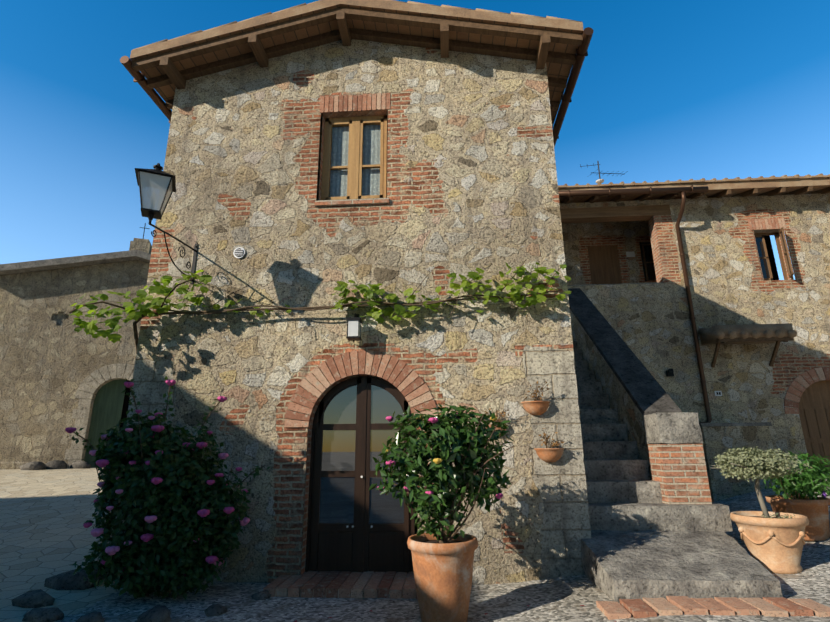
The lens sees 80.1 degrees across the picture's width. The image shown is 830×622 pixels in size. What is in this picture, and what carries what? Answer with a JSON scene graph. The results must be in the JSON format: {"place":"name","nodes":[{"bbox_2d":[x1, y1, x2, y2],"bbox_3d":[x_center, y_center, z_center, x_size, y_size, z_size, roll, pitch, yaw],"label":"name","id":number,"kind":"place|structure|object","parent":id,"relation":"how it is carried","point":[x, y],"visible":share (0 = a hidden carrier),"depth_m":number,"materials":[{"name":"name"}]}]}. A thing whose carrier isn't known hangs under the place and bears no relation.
{"place":"outdoors","nodes":[
{"label":"outdoors","id":0,"kind":"place"},
{"bbox_2d":[0,468,829,621],"bbox_3d":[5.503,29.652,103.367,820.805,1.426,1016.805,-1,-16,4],"label":"ground","id":1,"kind":"structure","parent":0,"point":[45,515],"depth_m":4.71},
{"bbox_2d":[0,223,151,469],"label":"building","id":2,"kind":"structure","parent":1,"relation":"on","point":[58,375],"depth_m":14.00,"materials":[{"name":"stone"}]},
{"bbox_2d":[11,569,270,621],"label":"border rocks","id":3,"kind":"object","parent":1,"relation":"on","point":[35,600],"visible":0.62,"depth_m":4.41,"materials":[{"name":"grey stone"}]},
{"bbox_2d":[65,376,269,599],"bbox_3d":[-2.439,1.721,4.928,2.043,2.080,1.050,-1,-16,4],"label":"rose bush","id":4,"kind":"object","parent":1,"relation":"on","point":[154,470],"visible":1,"depth_m":4.66,"materials":[{"name":"green plant"}]},
{"bbox_2d":[103,0,592,598],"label":"house","id":5,"kind":"structure","parent":1,"relation":"on","point":[317,152],"depth_m":6.09,"materials":[{"name":"stone"}]},
{"bbox_2d":[135,163,197,283],"bbox_3d":[-2.917,-1.033,5.721,0.477,1.083,1.219,2,-16,-9],"label":"street lamp","id":6,"kind":"object","parent":5,"relation":"attached to","point":[157,186],"visible":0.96,"depth_m":5.32,"materials":[{"name":"black metal"}]},
{"bbox_2d":[69,259,571,351],"bbox_3d":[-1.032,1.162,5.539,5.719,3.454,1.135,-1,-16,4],"label":"grapevine","id":7,"kind":"object","parent":5,"relation":"attached to","point":[538,292],"visible":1,"depth_m":5.76,"materials":[{"name":"green plant"}]},
{"bbox_2d":[145,247,551,316],"bbox_3d":[-0.842,-0.413,6.039,5.200,0.898,0.053,-1,-16,4],"label":"vent and wires","id":8,"kind":"object","parent":5,"relation":"attached to","point":[238,252],"visible":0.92,"depth_m":6.07,"materials":[{"name":"white metal"}]},
{"bbox_2d":[346,313,361,342],"bbox_3d":[-0.703,0.191,5.768,0.160,0.380,0.230,-1,-16,4],"label":"wall lantern","id":9,"kind":"object","parent":5,"relation":"attached to","point":[354,328],"depth_m":5.67,"materials":[{"name":"white glass"}]},
{"bbox_2d":[484,381,564,461],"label":"wall planters","id":10,"kind":"object","parent":5,"relation":"attached to","point":[536,406],"depth_m":5.38,"materials":[{"name":"ceramic"}]},
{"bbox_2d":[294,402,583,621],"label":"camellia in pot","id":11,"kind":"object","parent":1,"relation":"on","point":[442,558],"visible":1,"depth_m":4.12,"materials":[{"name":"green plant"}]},
{"bbox_2d":[558,161,829,501],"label":"building","id":12,"kind":"structure","parent":1,"relation":"on","point":[721,329],"depth_m":10.35,"materials":[{"name":"stone"}]},
{"bbox_2d":[568,288,829,619],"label":"outdoor staircase","id":13,"kind":"structure","parent":1,"relation":"on","point":[660,542],"depth_m":5.37,"materials":[{"name":"stone"}]},
{"bbox_2d":[711,457,808,573],"bbox_3d":[3.628,2.065,5.079,0.768,1.094,0.670,-1,-16,4],"label":"potted plant","id":14,"kind":"object","parent":1,"relation":"on","point":[774,544],"visible":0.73,"depth_m":4.82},
{"bbox_2d":[713,446,812,517],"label":"potted tree leaves","id":15,"kind":"object","parent":14,"relation":"in","point":[759,462],"visible":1,"depth_m":5.07,"materials":[{"name":"green plant"}]},
{"bbox_2d":[765,454,829,540],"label":"flower pot","id":16,"kind":"object","parent":1,"relation":"on","point":[816,513],"visible":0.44,"depth_m":5.71,"materials":[{"name":"orange ceramic"}]},
{"bbox_2d":[764,450,829,499],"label":"pot shrub leaves","id":17,"kind":"object","parent":16,"relation":"in","point":[808,486],"visible":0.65,"depth_m":5.88,"materials":[{"name":"green plant"}]},
{"bbox_2d":[0,0,829,279],"label":"sky","id":18,"kind":"structure","parent":0,"point":[671,90],"materials":[{"name":"blue"}]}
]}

